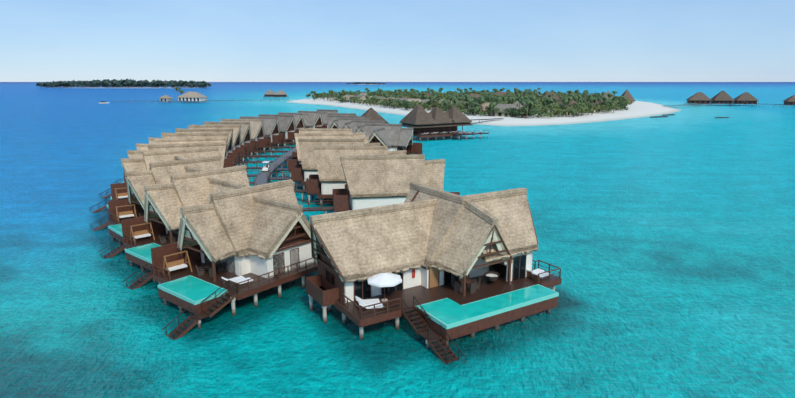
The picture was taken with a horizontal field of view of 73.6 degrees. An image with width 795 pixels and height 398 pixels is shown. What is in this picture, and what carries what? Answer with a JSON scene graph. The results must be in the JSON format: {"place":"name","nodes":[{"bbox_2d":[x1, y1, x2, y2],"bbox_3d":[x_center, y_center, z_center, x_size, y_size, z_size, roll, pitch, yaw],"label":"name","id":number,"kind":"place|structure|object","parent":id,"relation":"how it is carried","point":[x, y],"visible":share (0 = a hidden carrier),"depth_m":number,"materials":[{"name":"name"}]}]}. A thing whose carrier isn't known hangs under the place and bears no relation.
{"place":"outdoors","nodes":[
{"label":"outdoors","id":0,"kind":"place"},
{"bbox_2d":[99,87,153,87],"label":"island sand","id":1,"kind":"structure","parent":0,"point":[127,87],"depth_m":1839.23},
{"bbox_2d":[36,78,210,87],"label":"island trees","id":2,"kind":"object","parent":1,"relation":"on","point":[126,83],"visible":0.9,"depth_m":1798.06,"materials":[{"name":"green plant"}]},
{"bbox_2d":[351,84,383,84],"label":"island sand","id":3,"kind":"structure","parent":0,"point":[367,84],"depth_m":4198.70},
{"bbox_2d":[346,82,385,83],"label":"distant island","id":4,"kind":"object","parent":3,"relation":"on","point":[365,83],"visible":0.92,"depth_m":4205.29,"materials":[{"name":"green plant"}]},
{"bbox_2d":[0,82,794,397],"bbox_3d":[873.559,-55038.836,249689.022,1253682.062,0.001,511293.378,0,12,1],"label":"sea water","id":5,"kind":"structure","parent":0,"point":[666,244],"depth_m":58.69,"materials":[{"name":"teal liquid"}]},
{"bbox_2d":[98,156,221,258],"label":"villa","id":6,"kind":"object","parent":5,"relation":"in","point":[132,206],"visible":0.25,"depth_m":71.72,"materials":[{"name":"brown wood"}]},
{"bbox_2d":[157,95,174,102],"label":"pavilion","id":7,"kind":"structure","parent":5,"relation":"in","point":[165,98],"depth_m":520.54,"materials":[{"name":"beige wood"}]},
{"bbox_2d":[89,142,254,212],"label":"villa","id":8,"kind":"object","parent":5,"relation":"in","point":[221,146],"visible":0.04,"depth_m":92.92,"materials":[{"name":"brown wood"}]},
{"bbox_2d":[88,147,256,230],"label":"villa","id":9,"kind":"object","parent":5,"relation":"in","point":[118,191],"visible":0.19,"depth_m":83.85,"materials":[{"name":"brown wood"}]},
{"bbox_2d":[99,137,258,198],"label":"villa","id":10,"kind":"object","parent":5,"relation":"in","point":[139,146],"visible":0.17,"depth_m":102.33,"materials":[{"name":"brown wood"}]},
{"bbox_2d":[121,165,249,289],"bbox_3d":[-23.386,2.533,63.819,11.450,11.285,23.090,10,16,39],"label":"villa","id":11,"kind":"object","parent":5,"relation":"in","point":[157,224],"visible":0.46,"depth_m":62.11,"materials":[{"name":"brown wood"}]},
{"bbox_2d":[114,132,267,183],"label":"villa","id":12,"kind":"object","parent":5,"relation":"in","point":[194,135],"visible":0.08,"depth_m":113.18,"materials":[{"name":"beige plant"}]},
{"bbox_2d":[177,92,207,102],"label":"pavilion","id":13,"kind":"structure","parent":5,"relation":"in","point":[191,96],"depth_m":524.58,"materials":[{"name":"beige wood"}]},
{"bbox_2d":[174,87,184,100],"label":"jetty palm trees","id":14,"kind":"object","parent":13,"relation":"on","point":[178,88],"visible":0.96,"depth_m":530.92,"materials":[{"name":"green plant"}]},
{"bbox_2d":[150,100,279,102],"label":"jetty","id":15,"kind":"object","parent":5,"relation":"in","point":[219,100],"visible":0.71,"depth_m":533.70,"materials":[{"name":"brown wood"}]},
{"bbox_2d":[161,129,275,169],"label":"villa","id":16,"kind":"object","parent":5,"relation":"in","point":[238,153],"visible":0.15,"depth_m":123.38,"materials":[{"name":"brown wood"}]},
{"bbox_2d":[176,125,282,164],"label":"villa","id":17,"kind":"object","parent":5,"relation":"in","point":[237,145],"visible":0.19,"depth_m":133.81,"materials":[{"name":"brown wood"}]},
{"bbox_2d":[151,179,317,339],"bbox_3d":[-15.343,4.861,53.257,11.450,11.286,22.340,10,16,37],"label":"villa","id":18,"kind":"object","parent":5,"relation":"in","point":[232,246],"visible":0.94,"depth_m":51.26,"materials":[{"name":"brown wood"}]},
{"bbox_2d":[193,122,291,158],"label":"villa","id":19,"kind":"object","parent":5,"relation":"in","point":[246,135],"visible":0.12,"depth_m":144.22,"materials":[{"name":"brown wood"}]},
{"bbox_2d":[211,119,295,154],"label":"villa","id":20,"kind":"object","parent":5,"relation":"in","point":[257,130],"visible":0.15,"depth_m":154.15,"materials":[{"name":"beige plant"}]},
{"bbox_2d":[240,116,295,149],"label":"villa","id":21,"kind":"object","parent":5,"relation":"in","point":[271,128],"visible":0.19,"depth_m":164.61,"materials":[{"name":"grey wood"}]},
{"bbox_2d":[263,90,276,97],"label":"water villa","id":22,"kind":"object","parent":5,"relation":"in","point":[269,93],"visible":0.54,"depth_m":684.47,"materials":[{"name":"brown wood"}]},
{"bbox_2d":[251,114,298,145],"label":"villa","id":23,"kind":"object","parent":5,"relation":"in","point":[287,127],"visible":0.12,"depth_m":175.08,"materials":[{"name":"grey wood"}]},
{"bbox_2d":[273,90,288,97],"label":"water villa","id":24,"kind":"object","parent":5,"relation":"in","point":[280,93],"visible":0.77,"depth_m":678.45,"materials":[{"name":"brown wood"}]},
{"bbox_2d":[272,112,304,141],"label":"villa","id":25,"kind":"object","parent":5,"relation":"in","point":[298,120],"depth_m":186.79,"materials":[{"name":"grey wood"}]},
{"bbox_2d":[298,111,326,127],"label":"villa","id":26,"kind":"object","parent":5,"relation":"in","point":[312,119],"visible":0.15,"depth_m":196.83,"materials":[{"name":"grey wood"}]},
{"bbox_2d":[275,133,368,176],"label":"villa","id":27,"kind":"object","parent":5,"relation":"in","point":[293,161],"visible":0.08,"depth_m":112.55,"materials":[{"name":"beige plant"}]},
{"bbox_2d":[268,138,380,189],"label":"villa","id":28,"kind":"object","parent":5,"relation":"on","point":[304,170],"visible":0.25,"depth_m":101.57,"materials":[{"name":"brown wood"}]},
{"bbox_2d":[284,128,365,161],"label":"villa","id":29,"kind":"object","parent":5,"relation":"in","point":[324,130],"visible":0.02,"depth_m":123.87,"materials":[{"name":"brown wood"}]},
{"bbox_2d":[317,109,337,126],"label":"villa","id":30,"kind":"object","parent":5,"relation":"in","point":[324,114],"visible":0.04,"depth_m":206.88,"materials":[{"name":"grey wood"}]},
{"bbox_2d":[327,115,356,128],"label":"villa","id":31,"kind":"object","parent":5,"relation":"in","point":[332,121],"visible":0.1,"depth_m":171.96,"materials":[{"name":"grey wood"}]},
{"bbox_2d":[329,113,364,117],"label":"villa","id":32,"kind":"object","parent":5,"relation":"on","point":[349,114],"visible":0.04,"depth_m":183.66,"materials":[{"name":"grey wood"}]},
{"bbox_2d":[294,146,406,205],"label":"villa","id":33,"kind":"object","parent":5,"relation":"in","point":[326,180],"visible":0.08,"depth_m":89.58,"materials":[{"name":"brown wood"}]},
{"bbox_2d":[338,118,369,128],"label":"villa","id":34,"kind":"object","parent":5,"relation":"in","point":[344,123],"visible":0.04,"depth_m":160.90,"materials":[{"name":"grey plant"}]},
{"bbox_2d":[351,120,384,132],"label":"villa","id":35,"kind":"object","parent":5,"relation":"in","point":[357,126],"visible":0.06,"depth_m":149.90,"materials":[{"name":"grey wood"}]},
{"bbox_2d":[361,108,388,123],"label":"hut","id":36,"kind":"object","parent":5,"relation":"in","point":[372,114],"depth_m":207.88,"materials":[{"name":"plant"}]},
{"bbox_2d":[297,154,459,213],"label":"villa","id":37,"kind":"object","parent":5,"relation":"on","point":[376,180],"visible":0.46,"depth_m":77.72,"materials":[{"name":"beige plant"}]},
{"bbox_2d":[254,118,503,185],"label":"boardwalk","id":38,"kind":"structure","parent":5,"relation":"in","point":[261,178],"depth_m":116.38,"materials":[{"name":"grey wood"}]},
{"bbox_2d":[262,161,269,171],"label":"golf buggy","id":39,"kind":"object","parent":38,"relation":"on","point":[266,167],"visible":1,"depth_m":109.58,"materials":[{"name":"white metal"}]},
{"bbox_2d":[365,123,422,154],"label":"villa","id":40,"kind":"object","parent":5,"relation":"in","point":[395,137],"visible":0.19,"depth_m":136.53,"materials":[{"name":"grey plant"}]},
{"bbox_2d":[305,182,561,366],"bbox_3d":[3.106,5.302,50.559,22.130,11.588,21.108,-12,17,-42],"label":"overwater bungalow","id":41,"kind":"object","parent":5,"relation":"in","point":[447,267],"visible":1,"depth_m":47.02,"materials":[{"name":"brown wood"}]},
{"bbox_2d":[399,105,488,140],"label":"overwater restaurant","id":42,"kind":"structure","parent":5,"relation":"in","point":[437,122],"depth_m":192.57,"materials":[{"name":"brown wood"}]},
{"bbox_2d":[684,92,711,105],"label":"water pavilion","id":43,"kind":"structure","parent":5,"relation":"on","point":[698,98],"depth_m":469.06,"materials":[{"name":"brown wood"}]},
{"bbox_2d":[711,90,735,105],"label":"water pavilion","id":44,"kind":"structure","parent":5,"relation":"on","point":[722,96],"depth_m":464.59,"materials":[{"name":"brown wood"}]},
{"bbox_2d":[668,103,793,107],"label":"jetty","id":45,"kind":"object","parent":5,"relation":"in","point":[722,103],"visible":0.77,"depth_m":444.40,"materials":[{"name":"brown wood"}]},
{"bbox_2d":[730,92,759,105],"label":"water pavilion","id":46,"kind":"structure","parent":5,"relation":"on","point":[746,97],"depth_m":460.79,"materials":[{"name":"brown wood"}]},
{"bbox_2d":[780,95,794,106],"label":"water pavilion","id":47,"kind":"structure","parent":5,"relation":"on","point":[790,100],"depth_m":436.89,"materials":[{"name":"brown wood"}]},
{"bbox_2d":[0,0,794,81],"label":"sky","id":48,"kind":"structure","parent":0,"point":[41,40],"materials":[{"name":"blue"}]},
{"bbox_2d":[286,98,680,126],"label":"sand beach","id":49,"kind":"structure","parent":0,"point":[638,109],"depth_m":319.01,"materials":[{"name":"white sand"}]},
{"bbox_2d":[340,95,353,101],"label":"beach villa","id":50,"kind":"object","parent":49,"relation":"on","point":[347,96],"visible":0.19,"depth_m":503.52,"materials":[{"name":"brown wood"}]},
{"bbox_2d":[348,95,361,102],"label":"beach villa","id":51,"kind":"object","parent":49,"relation":"on","point":[349,100],"visible":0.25,"depth_m":485.73,"materials":[{"name":"brown wood"}]},
{"bbox_2d":[358,96,371,103],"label":"beach villa","id":52,"kind":"object","parent":49,"relation":"on","point":[362,97],"visible":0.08,"depth_m":466.90,"materials":[{"name":"brown wood"}]},
{"bbox_2d":[403,99,421,107],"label":"beach villa","id":53,"kind":"object","parent":49,"relation":"on","point":[415,100],"depth_m":390.95,"materials":[{"name":"grey wood"}]},
{"bbox_2d":[306,88,632,117],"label":"palm trees","id":54,"kind":"object","parent":49,"relation":"on","point":[535,105],"visible":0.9,"depth_m":354.18,"materials":[{"name":"green plant"}]},
{"bbox_2d":[469,94,486,100],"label":"island building","id":55,"kind":"structure","parent":49,"relation":"on","point":[475,95],"depth_m":458.52,"materials":[{"name":"brown wood"}]},
{"bbox_2d":[469,102,489,114],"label":"beach villa","id":56,"kind":"object","parent":49,"relation":"on","point":[484,105],"visible":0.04,"depth_m":315.40,"materials":[{"name":"grey wood"}]},
{"bbox_2d":[491,92,510,95],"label":"island building","id":57,"kind":"structure","parent":49,"relation":"on","point":[501,93],"depth_m":546.00,"materials":[{"name":"brown wood"}]},
{"bbox_2d":[491,104,518,116],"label":"beach villa","id":58,"kind":"object","parent":49,"relation":"on","point":[502,107],"visible":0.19,"depth_m":297.30,"materials":[{"name":"grey wood"}]},
{"bbox_2d":[514,101,526,107],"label":"island building","id":59,"kind":"structure","parent":49,"relation":"on","point":[515,103],"depth_m":321.21,"materials":[{"name":"grey wood"}]},
{"bbox_2d":[539,92,559,100],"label":"island building","id":60,"kind":"structure","parent":49,"relation":"on","point":[555,96],"depth_m":437.38,"materials":[{"name":"brown wood"}]},
{"bbox_2d":[557,98,577,103],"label":"island building","id":61,"kind":"structure","parent":49,"relation":"on","point":[573,101],"depth_m":359.33,"materials":[{"name":"brown wood"}]},
{"bbox_2d":[620,90,634,103],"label":"island building","id":62,"kind":"structure","parent":49,"relation":"on","point":[626,94],"depth_m":464.27,"materials":[{"name":"brown wood"}]},
{"bbox_2d":[650,114,728,117],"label":"breakwater rocks","id":63,"kind":"object","parent":49,"relation":"on","point":[663,115],"visible":0.69,"depth_m":310.73,"materials":[{"name":"grey stone"}]}
]}

